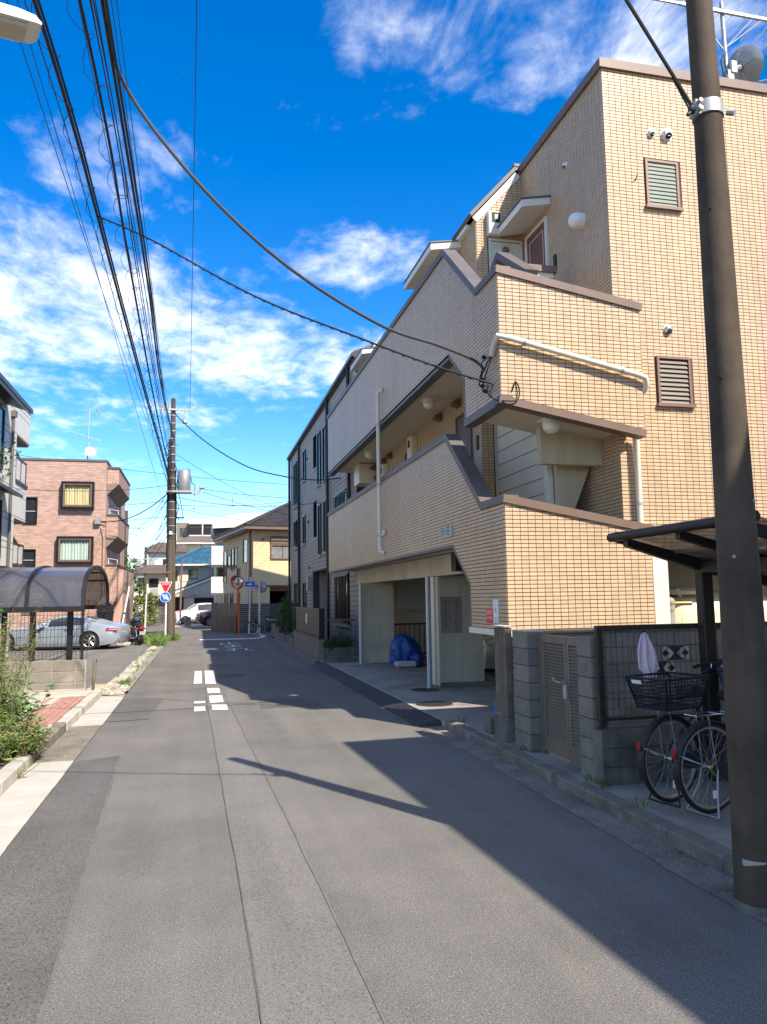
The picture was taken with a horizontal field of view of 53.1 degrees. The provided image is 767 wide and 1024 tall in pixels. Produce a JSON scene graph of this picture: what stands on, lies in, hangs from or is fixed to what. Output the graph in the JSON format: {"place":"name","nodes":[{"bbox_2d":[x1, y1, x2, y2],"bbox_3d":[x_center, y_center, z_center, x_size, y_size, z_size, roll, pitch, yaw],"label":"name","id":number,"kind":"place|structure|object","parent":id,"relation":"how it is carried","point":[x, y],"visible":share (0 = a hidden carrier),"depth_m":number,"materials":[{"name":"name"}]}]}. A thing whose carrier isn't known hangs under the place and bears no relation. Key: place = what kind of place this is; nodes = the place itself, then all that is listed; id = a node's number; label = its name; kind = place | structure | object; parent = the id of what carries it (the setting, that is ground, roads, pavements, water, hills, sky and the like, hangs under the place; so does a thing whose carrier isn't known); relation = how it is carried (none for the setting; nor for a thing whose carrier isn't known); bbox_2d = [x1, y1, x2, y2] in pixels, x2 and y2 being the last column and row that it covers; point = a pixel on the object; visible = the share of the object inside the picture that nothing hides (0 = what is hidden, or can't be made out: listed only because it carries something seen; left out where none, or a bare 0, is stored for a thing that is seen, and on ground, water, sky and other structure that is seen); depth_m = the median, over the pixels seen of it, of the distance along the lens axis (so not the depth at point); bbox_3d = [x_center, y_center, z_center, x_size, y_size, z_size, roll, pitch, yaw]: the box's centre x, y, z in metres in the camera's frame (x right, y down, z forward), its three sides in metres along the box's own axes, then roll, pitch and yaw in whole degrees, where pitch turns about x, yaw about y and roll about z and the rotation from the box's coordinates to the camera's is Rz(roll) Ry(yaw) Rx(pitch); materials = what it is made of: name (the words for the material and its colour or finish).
{"place":"outdoors","nodes":[
{"label":"outdoors","id":0,"kind":"place"},
{"bbox_2d":[0,431,20,616],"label":"tree","id":1,"kind":"object","parent":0,"point":[5,457],"visible":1,"depth_m":12.74,"materials":[{"name":"green plant"}]},
{"bbox_2d":[0,690,92,769],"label":"sidewalk","id":2,"kind":"structure","parent":0,"point":[60,705],"depth_m":12.48,"materials":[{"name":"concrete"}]},
{"bbox_2d":[0,752,15,764],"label":"planting bed","id":3,"kind":"object","parent":2,"relation":"on","point":[3,762],"visible":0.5,"depth_m":8.04,"materials":[{"name":"soil"}]},
{"bbox_2d":[0,721,22,759],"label":"weed clump","id":4,"kind":"object","parent":3,"relation":"on","point":[4,749],"visible":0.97,"depth_m":7.98,"materials":[{"name":"green plant"}]},
{"bbox_2d":[0,616,41,724],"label":"weed clump","id":5,"kind":"object","parent":3,"relation":"on","point":[7,668],"visible":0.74,"depth_m":9.04,"materials":[{"name":"green plant"}]},
{"bbox_2d":[0,686,46,746],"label":"weed clump","id":6,"kind":"object","parent":3,"relation":"on","point":[11,720],"visible":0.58,"depth_m":8.60,"materials":[{"name":"green plant"}]},
{"bbox_2d":[0,712,52,758],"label":"weed clump","id":7,"kind":"object","parent":3,"relation":"on","point":[29,744],"visible":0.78,"depth_m":8.35,"materials":[{"name":"green plant"}]},
{"bbox_2d":[0,675,55,739],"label":"weed clump","id":8,"kind":"object","parent":3,"relation":"on","point":[24,708],"visible":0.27,"depth_m":9.17,"materials":[{"name":"green plant"}]},
{"bbox_2d":[0,592,45,712],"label":"weed clump","id":9,"kind":"object","parent":2,"relation":"on","point":[12,667],"visible":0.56,"depth_m":10.08,"materials":[{"name":"green plant"}]},
{"bbox_3d":[-2.361,-3.281,2.294,2.100,10.600,0.340,1,-7,-13],"label":"utility pole","id":10,"kind":"object","parent":2,"relation":"on","visible":0},
{"bbox_2d":[0,2,41,43],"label":"street lamp","id":11,"kind":"object","parent":10,"relation":"attached to","point":[19,25],"visible":1,"depth_m":3.43,"materials":[{"name":"metal"}]},
{"bbox_2d":[6,0,168,484],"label":"overhead wire","id":12,"kind":"object","parent":10,"relation":"attached to","point":[75,211],"visible":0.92,"depth_m":11.87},
{"bbox_2d":[17,0,177,549],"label":"overhead wire","id":13,"kind":"object","parent":10,"relation":"attached to","point":[82,223],"visible":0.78,"depth_m":13.41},
{"bbox_2d":[24,0,171,487],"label":"cable bundle","id":14,"kind":"object","parent":10,"relation":"attached to","point":[67,105],"visible":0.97,"depth_m":10.86,"materials":[{"name":"rubber"}]},
{"bbox_2d":[99,216,491,384],"bbox_3d":[-1.505,-3.082,10.733,5.952,3.222,0.098,-3,-7,17],"label":"service cable","id":15,"kind":"object","parent":14,"relation":"attached to","point":[389,349],"visible":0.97,"depth_m":10.52,"materials":[{"name":"rubber"}]},
{"bbox_2d":[67,0,174,476],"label":"cable bundle","id":16,"kind":"object","parent":10,"relation":"attached to","point":[118,198],"visible":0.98,"depth_m":11.02,"materials":[{"name":"rubber"}]},
{"bbox_2d":[142,565,165,623],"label":"netted house","id":17,"kind":"structure","parent":0,"point":[156,574],"depth_m":59.38,"materials":[{"name":"beige paint"}]},
{"bbox_2d":[102,614,273,695],"bbox_3d":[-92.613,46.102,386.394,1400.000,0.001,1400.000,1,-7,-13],"label":"ground","id":18,"kind":"structure","parent":0,"point":[126,692],"depth_m":19.03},
{"bbox_2d":[0,689,101,795],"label":"kerb","id":19,"kind":"structure","parent":18,"relation":"on","point":[60,728],"depth_m":9.41,"materials":[{"name":"concrete"}]},
{"bbox_2d":[0,695,124,857],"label":"gutter","id":20,"kind":"object","parent":18,"relation":"on","point":[22,799],"visible":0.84,"depth_m":7.90,"materials":[{"name":"concrete"}]},
{"bbox_2d":[10,458,133,627],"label":"pink tiled building","id":21,"kind":"structure","parent":18,"relation":"on","point":[63,526],"depth_m":33.95,"materials":[{"name":"tile"}]},
{"bbox_2d":[21,549,35,566],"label":"window","id":22,"kind":"structure","parent":21,"relation":"in","point":[29,554],"depth_m":33.32,"materials":[{"name":"black glass"}]},
{"bbox_2d":[24,497,37,523],"bbox_3d":[-15.419,-0.069,33.527,0.570,1.180,0.090,1,-7,-13],"label":"window","id":23,"kind":"structure","parent":21,"relation":"in","point":[31,502],"depth_m":33.55,"materials":[{"name":"black glass"}]},
{"bbox_2d":[56,536,93,563],"bbox_3d":[-13.526,1.670,33.681,1.510,1.200,0.260,1,-7,-13],"label":"bay window","id":24,"kind":"structure","parent":21,"relation":"in","point":[74,549],"depth_m":33.67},
{"bbox_2d":[60,481,94,508],"bbox_3d":[-13.515,-0.739,33.960,1.370,1.210,0.260,1,-7,-13],"label":"bay window","id":25,"kind":"structure","parent":21,"relation":"in","point":[74,494],"depth_m":33.95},
{"bbox_2d":[70,405,101,458],"bbox_3d":[-14.765,-3.630,38.054,1.588,3.558,0.877,3,-7,-28],"label":"roof antenna","id":26,"kind":"object","parent":21,"relation":"on","point":[91,451],"visible":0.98,"depth_m":38.19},
{"bbox_2d":[6,644,149,688],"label":"parking lot","id":27,"kind":"structure","parent":18,"relation":"on","point":[113,661],"depth_m":24.51,"materials":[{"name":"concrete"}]},
{"bbox_2d":[0,372,32,656],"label":"white sided building","id":28,"kind":"structure","parent":27,"relation":"on","point":[16,410],"depth_m":24.80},
{"bbox_2d":[0,404,5,469],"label":"window","id":29,"kind":"structure","parent":28,"relation":"in","point":[2,410],"depth_m":23.76,"materials":[{"name":"black glass"}]},
{"bbox_2d":[0,660,86,692],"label":"block wall","id":30,"kind":"structure","parent":27,"relation":"on","point":[65,675],"depth_m":14.31,"materials":[{"name":"concrete"}]},
{"bbox_2d":[0,600,88,660],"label":"fence","id":31,"kind":"object","parent":30,"relation":"on","point":[82,620],"visible":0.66,"depth_m":14.46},
{"bbox_2d":[0,565,108,661],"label":"cycle port","id":32,"kind":"object","parent":27,"relation":"on","point":[69,590],"visible":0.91,"depth_m":14.48,"materials":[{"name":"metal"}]},
{"bbox_2d":[9,615,130,650],"bbox_3d":[-12.187,4.509,28.829,5.000,1.263,2.198,-1,-6,-2],"label":"sports car","id":33,"kind":"object","parent":27,"relation":"on","point":[102,632],"visible":0.71,"depth_m":27.98,"materials":[{"name":"silver paint"}]},
{"bbox_2d":[98,684,123,694],"bbox_3d":[-5.533,3.532,15.290,0.917,0.001,2.300,1,-7,-13],"label":"gravel strip","id":34,"kind":"object","parent":27,"relation":"on","point":[112,688],"visible":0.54,"depth_m":15.28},
{"bbox_2d":[87,683,131,694],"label":"loose stones","id":35,"kind":"object","parent":34,"relation":"on","point":[108,690],"visible":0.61,"depth_m":15.33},
{"bbox_2d":[123,612,145,644],"bbox_3d":[-10.061,4.724,31.198,0.817,1.300,2.091,3,-7,-31],"label":"motorcycle","id":36,"kind":"object","parent":27,"relation":"on","point":[137,632],"visible":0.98,"depth_m":30.60,"materials":[{"name":"metal"}]},
{"bbox_2d":[96,603,113,620],"bbox_3d":[-12.004,4.763,33.102,0.751,1.700,0.751,1,-7,-13],"label":"wheelie drum","id":37,"kind":"object","parent":18,"relation":"on","point":[107,614],"visible":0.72,"depth_m":32.88,"materials":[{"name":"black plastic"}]},
{"bbox_2d":[125,646,162,690],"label":"verge","id":38,"kind":"structure","parent":18,"relation":"on","point":[140,671],"depth_m":20.23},
{"bbox_2d":[107,646,156,683],"bbox_3d":[-7.400,4.476,23.543,0.369,0.101,15.145,1,-7,-13],"label":"lot edging","id":39,"kind":"object","parent":38,"relation":"on","point":[125,673],"visible":0.76,"depth_m":19.40,"materials":[{"name":"white stone"}]},
{"bbox_2d":[159,578,171,634],"bbox_3d":[-9.304,4.170,32.759,0.540,2.721,0.121,1,-7,-13],"label":"sign post","id":40,"kind":"object","parent":38,"relation":"on","point":[165,596],"visible":0.98,"depth_m":32.78,"materials":[{"name":"white metal"}]},
{"bbox_2d":[131,547,157,607],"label":"utility pole","id":41,"kind":"object","parent":18,"relation":"on","point":[151,562],"visible":0.56,"depth_m":72.47,"materials":[{"name":"concrete"}]},
{"bbox_2d":[133,589,158,629],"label":"leafy shrub","id":42,"kind":"object","parent":18,"relation":"on","point":[140,600],"visible":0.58,"depth_m":41.72,"materials":[{"name":"green plant"}]},
{"bbox_2d":[147,542,187,564],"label":"grey house","id":43,"kind":"structure","parent":18,"relation":"on","point":[160,556],"depth_m":82.60,"materials":[{"name":"paint"}]},
{"bbox_2d":[165,544,213,610],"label":"blue roof house","id":44,"kind":"structure","parent":18,"relation":"on","point":[197,572],"depth_m":69.33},
{"bbox_2d":[177,520,212,540],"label":"brown apartment block","id":45,"kind":"structure","parent":18,"relation":"on","point":[196,528],"depth_m":137.36,"materials":[{"name":"paint"}]},
{"bbox_2d":[176,536,213,551],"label":"cream house","id":46,"kind":"structure","parent":18,"relation":"on","point":[193,542],"depth_m":93.55,"materials":[{"name":"paint"}]},
{"bbox_2d":[211,513,263,602],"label":"white building","id":47,"kind":"structure","parent":18,"relation":"on","point":[221,525],"depth_m":58.11,"materials":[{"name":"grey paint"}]},
{"bbox_2d":[213,501,290,619],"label":"beige house","id":48,"kind":"structure","parent":18,"relation":"on","point":[256,551],"depth_m":43.68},
{"bbox_2d":[270,591,286,606],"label":"window","id":49,"kind":"structure","parent":48,"relation":"in","point":[275,596],"depth_m":45.64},
{"bbox_2d":[270,544,290,558],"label":"window","id":50,"kind":"structure","parent":48,"relation":"in","point":[277,551],"depth_m":43.56,"materials":[{"name":"white glass"}]},
{"bbox_2d":[325,658,514,726],"bbox_3d":[3.782,3.548,16.770,8.790,0.090,11.350,1,-7,-13],"label":"garage apron","id":51,"kind":"object","parent":18,"relation":"on","point":[409,685],"visible":0.31,"depth_m":13.86,"materials":[{"name":"concrete"}]},
{"bbox_2d":[389,633,423,667],"bbox_3d":[0.590,3.399,18.989,0.928,0.803,0.934,1,-7,-13],"label":"blue tarpaulin","id":52,"kind":"object","parent":51,"relation":"on","point":[405,650],"visible":1,"depth_m":18.69,"materials":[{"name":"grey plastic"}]},
{"bbox_2d":[483,634,513,678],"bbox_3d":[3.705,2.746,16.817,3.935,1.533,1.720,1,-7,-13],"label":"parked car","id":53,"kind":"object","parent":51,"relation":"on","point":[489,655],"visible":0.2,"depth_m":15.66,"materials":[{"name":"paint"}]},
{"bbox_2d":[327,57,766,687],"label":"apartment building","id":54,"kind":"structure","parent":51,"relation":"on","point":[559,273],"depth_m":11.06,"materials":[{"name":"tile"}]},
{"bbox_2d":[103,0,483,369],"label":"service cable","id":55,"kind":"object","parent":54,"relation":"attached to","point":[207,193],"visible":0.95,"depth_m":8.43,"materials":[{"name":"rubber"}]},
{"bbox_2d":[478,346,519,401],"bbox_3d":[1.411,-1.736,9.845,0.264,0.780,0.667,4,-8,-38],"label":"cable anchor","id":56,"kind":"object","parent":54,"relation":"attached to","point":[483,357],"visible":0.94,"depth_m":9.82,"materials":[{"name":"metal"}]},
{"bbox_2d":[644,158,683,211],"bbox_3d":[4.014,-4.700,11.048,0.590,0.745,0.085,1,-7,-13],"label":"louvre window","id":57,"kind":"structure","parent":54,"relation":"in","point":[661,177],"depth_m":11.05,"materials":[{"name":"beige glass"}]},
{"bbox_2d":[655,355,696,407],"bbox_3d":[4.068,-1.818,10.731,0.590,0.725,0.085,1,-7,-13],"label":"louvre window","id":58,"kind":"structure","parent":54,"relation":"in","point":[676,403],"depth_m":10.73,"materials":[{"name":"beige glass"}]},
{"bbox_2d":[639,0,766,82],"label":"roof antenna","id":59,"kind":"object","parent":54,"relation":"on","point":[745,62],"visible":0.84,"depth_m":12.23,"materials":[{"name":"grey metal"}]},
{"bbox_2d":[670,597,691,623],"bbox_3d":[3.898,1.756,11.338,0.622,2.292,1.402,1,-7,-13],"label":"valve pipe","id":60,"kind":"object","parent":51,"relation":"on","point":[673,603],"visible":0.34,"depth_m":10.72,"materials":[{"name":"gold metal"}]},
{"bbox_2d":[669,586,766,623],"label":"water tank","id":61,"kind":"object","parent":51,"relation":"on","point":[685,614],"visible":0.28,"depth_m":11.19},
{"bbox_2d":[445,720,732,877],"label":"kerb","id":62,"kind":"structure","parent":18,"relation":"on","point":[712,853],"depth_m":6.12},
{"bbox_2d":[175,622,210,626],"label":"driveway","id":63,"kind":"structure","parent":0,"point":[192,624],"depth_m":52.94,"materials":[{"name":"concrete"}]},
{"bbox_2d":[175,603,210,624],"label":"parked car","id":64,"kind":"object","parent":63,"relation":"on","point":[193,611],"visible":0.27,"depth_m":55.59,"materials":[{"name":"white paint"}]},
{"bbox_2d":[195,610,210,625],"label":"parked car","id":65,"kind":"object","parent":63,"relation":"on","point":[203,618],"visible":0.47,"depth_m":51.96,"materials":[{"name":"red paint"}]},
{"bbox_2d":[277,638,426,661],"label":"pavement","id":66,"kind":"structure","parent":0,"point":[356,658],"depth_m":20.82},
{"bbox_2d":[278,632,293,641],"bbox_3d":[-3.932,5.051,30.968,0.420,0.310,2.000,1,-7,-13],"label":"concrete trough","id":67,"kind":"object","parent":66,"relation":"on","point":[281,637],"visible":0.52,"depth_m":30.27,"materials":[{"name":"concrete"}]},
{"bbox_2d":[272,595,296,633],"bbox_3d":[-3.964,4.226,31.238,1.138,1.713,1.591,1,-7,-13],"label":"leafy shrub","id":68,"kind":"object","parent":67,"relation":"in","point":[289,621],"visible":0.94,"depth_m":30.97,"materials":[{"name":"green plant"}]},
{"bbox_2d":[293,630,324,659],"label":"block wall","id":69,"kind":"structure","parent":66,"relation":"on","point":[309,644],"depth_m":22.77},
{"bbox_2d":[294,607,324,636],"bbox_3d":[-2.372,3.372,23.940,0.160,0.790,5.840,1,-7,-13],"label":"privacy panel","id":70,"kind":"object","parent":69,"relation":"on","point":[309,620],"visible":1,"depth_m":23.05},
{"bbox_2d":[287,345,371,656],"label":"grey tiled building","id":71,"kind":"structure","parent":66,"relation":"on","point":[313,582],"depth_m":29.52,"materials":[{"name":"tile"}]},
{"bbox_2d":[316,431,320,487],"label":"window","id":72,"kind":"structure","parent":71,"relation":"in","point":[319,433],"depth_m":29.02,"materials":[{"name":"black glass"}]},
{"bbox_2d":[316,504,321,557],"bbox_3d":[-2.424,0.707,28.889,0.120,1.990,0.670,1,-7,-13],"label":"window","id":73,"kind":"structure","parent":71,"relation":"in","point":[319,510],"depth_m":28.93,"materials":[{"name":"black glass"}]},
{"bbox_2d":[321,425,325,482],"bbox_3d":[-2.167,-2.109,27.943,0.120,2.030,0.700,1,-7,-13],"label":"window","id":74,"kind":"structure","parent":71,"relation":"in","point":[323,429],"depth_m":28.15,"materials":[{"name":"black glass"}]},
{"bbox_2d":[334,573,349,626],"bbox_3d":[-1.322,2.763,24.173,0.120,1.630,2.300,1,-7,-13],"label":"window","id":75,"kind":"structure","parent":71,"relation":"in","point":[348,574],"depth_m":23.54,"materials":[{"name":"black glass"}]},
{"bbox_2d":[324,647,353,660],"bbox_3d":[-1.206,3.855,20.837,0.800,0.370,0.210,1,-7,-13],"label":"block planter","id":76,"kind":"object","parent":66,"relation":"on","point":[340,653],"visible":0.98,"depth_m":20.74,"materials":[{"name":"concrete"}]},
{"bbox_2d":[322,633,352,653],"bbox_3d":[-1.222,3.563,20.884,0.904,0.589,0.592,1,-7,-13],"label":"clipped hedge","id":77,"kind":"object","parent":76,"relation":"in","point":[343,640],"visible":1,"depth_m":20.84,"materials":[{"name":"green plant"}]},
{"bbox_2d":[0,622,766,1023],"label":"road","id":78,"kind":"structure","parent":0,"point":[236,828],"depth_m":4.66,"materials":[{"name":"asphalt"}]},
{"bbox_2d":[124,555,146,598],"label":"tree","id":79,"kind":"object","parent":78,"relation":"on","point":[132,570],"visible":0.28,"depth_m":49.23,"materials":[{"name":"green plant"}]},
{"bbox_2d":[161,398,204,640],"bbox_3d":[-9.035,0.236,34.432,1.944,10.900,0.633,1,-7,-13],"label":"utility pole","id":80,"kind":"object","parent":78,"relation":"on","point":[184,482],"visible":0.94,"depth_m":34.34,"materials":[{"name":"concrete"}]},
{"bbox_2d":[78,3,161,402],"bbox_3d":[-4.382,-8.252,10.951,0.014,1.962,49.371,1,-7,-13],"label":"wire","id":81,"kind":"object","parent":80,"relation":"attached to","point":[110,161],"visible":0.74,"depth_m":14.30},
{"bbox_2d":[94,0,174,438],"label":"cable bundle","id":82,"kind":"object","parent":80,"relation":"attached to","point":[127,141],"visible":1,"depth_m":9.27,"materials":[{"name":"rubber"}]},
{"bbox_2d":[116,0,170,449],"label":"overhead wire","id":83,"kind":"object","parent":80,"relation":"attached to","point":[139,180],"visible":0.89,"depth_m":13.13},
{"bbox_2d":[190,0,196,394],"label":"wire","id":84,"kind":"object","parent":80,"relation":"attached to","point":[194,164],"visible":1,"depth_m":15.90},
{"bbox_2d":[171,410,340,480],"bbox_3d":[-5.498,-2.839,29.641,0.076,4.785,12.748,4,-8,-40],"label":"service cable","id":85,"kind":"object","parent":80,"relation":"attached to","point":[253,468],"visible":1,"depth_m":28.76,"materials":[{"name":"rubber"}]},
{"bbox_2d":[211,603,236,632],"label":"boarded wall","id":86,"kind":"structure","parent":78,"relation":"on","point":[222,620],"depth_m":41.82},
{"bbox_2d":[231,575,243,633],"bbox_3d":[-7.475,4.726,39.231,0.674,2.988,0.416,1,-7,-13],"label":"convex mirror","id":87,"kind":"object","parent":78,"relation":"on","point":[237,582],"visible":1,"depth_m":39.33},
{"bbox_2d":[236,603,281,633],"bbox_3d":[-6.430,5.525,39.934,2.388,1.520,0.092,0,-6,-9],"label":"slat fence","id":88,"kind":"object","parent":78,"relation":"on","point":[271,609],"visible":0.45,"depth_m":39.88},
{"bbox_2d":[272,638,320,663],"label":"kerb","id":89,"kind":"structure","parent":78,"relation":"on","point":[303,654],"depth_m":24.18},
{"bbox_2d":[311,662,441,726],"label":"kerb ramp","id":90,"kind":"structure","parent":78,"relation":"on","point":[409,713],"depth_m":12.88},
{"bbox_2d":[117,632,652,807],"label":"grass","id":91,"kind":"structure","parent":78,"relation":"on","point":[156,639],"depth_m":26.36,"materials":[{"name":"green plant"}]},
{"bbox_2d":[272,641,766,923],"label":"gutter","id":92,"kind":"object","parent":78,"relation":"on","point":[703,875],"visible":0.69,"depth_m":5.79,"materials":[{"name":"concrete"}]},
{"bbox_2d":[685,0,766,917],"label":"steel pole","id":93,"kind":"object","parent":92,"relation":"on","point":[743,637],"visible":1,"depth_m":4.44,"materials":[{"name":"metal"}]},
{"bbox_2d":[624,0,692,105],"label":"guy wire","id":94,"kind":"object","parent":93,"relation":"attached to","point":[656,48],"visible":1,"depth_m":4.61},
{"bbox_2d":[0,0,766,566],"label":"sky","id":95,"kind":"structure","parent":0,"point":[348,138],"materials":[{"name":"blue"}]},
{"bbox_2d":[458,719,731,848],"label":"pavement","id":96,"kind":"structure","parent":0,"point":[716,830],"depth_m":6.28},
{"bbox_2d":[491,625,515,742],"bbox_3d":[1.402,1.992,8.938,0.125,1.332,0.390,1,-7,-13],"label":"board post","id":97,"kind":"object","parent":96,"relation":"on","point":[504,723],"visible":0.96,"depth_m":8.83,"materials":[{"name":"concrete"}]},
{"bbox_2d":[511,629,543,751],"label":"block pillar","id":98,"kind":"structure","parent":96,"relation":"on","point":[526,694],"depth_m":8.29,"materials":[{"name":"concrete"}]},
{"bbox_2d":[576,636,608,779],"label":"block wall","id":99,"kind":"structure","parent":96,"relation":"on","point":[587,688],"depth_m":6.97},
{"bbox_2d":[537,632,581,764],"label":"louvred gate","id":100,"kind":"structure","parent":99,"relation":"attached to","point":[559,698],"depth_m":7.80,"materials":[{"name":"grey metal"}]},
{"bbox_2d":[542,626,766,726],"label":"screen block wall","id":101,"kind":"structure","parent":96,"relation":"on","point":[625,659],"depth_m":9.24,"materials":[{"name":"concrete"}]},
{"bbox_2d":[593,720,726,785],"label":"wall","id":102,"kind":"structure","parent":96,"relation":"on","point":[615,756],"depth_m":6.78,"materials":[{"name":"concrete"}]},
{"bbox_2d":[594,621,766,727],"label":"fence","id":103,"kind":"object","parent":102,"relation":"on","point":[603,718],"visible":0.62,"depth_m":6.93,"materials":[{"name":"brown metal"}]},
{"bbox_2d":[637,631,658,680],"bbox_3d":[2.388,1.304,6.938,0.177,0.455,0.115,5,-9,-44],"label":"pink cloth","id":104,"kind":"object","parent":103,"relation":"hanging from","point":[647,658],"visible":0.9,"depth_m":6.92,"materials":[{"name":"fabric"}]},
{"bbox_2d":[625,660,728,807],"bbox_3d":[2.774,1.793,6.480,1.817,1.103,0.593,3,-7,-30],"label":"bicycle","id":105,"kind":"object","parent":96,"relation":"on","point":[685,689],"visible":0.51,"depth_m":6.20,"materials":[{"name":"metal"}]},
{"bbox_2d":[606,510,766,780],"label":"bicycle shelter","id":106,"kind":"object","parent":96,"relation":"on","point":[690,544],"visible":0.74,"depth_m":6.89,"materials":[{"name":"metal"}]},
{"bbox_2d":[671,688,729,818],"bbox_3d":[2.980,1.748,6.105,1.817,1.103,0.593,2,-7,-24],"label":"bicycle","id":107,"kind":"object","parent":96,"relation":"on","point":[719,768],"visible":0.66,"depth_m":5.81,"materials":[{"name":"metal"}]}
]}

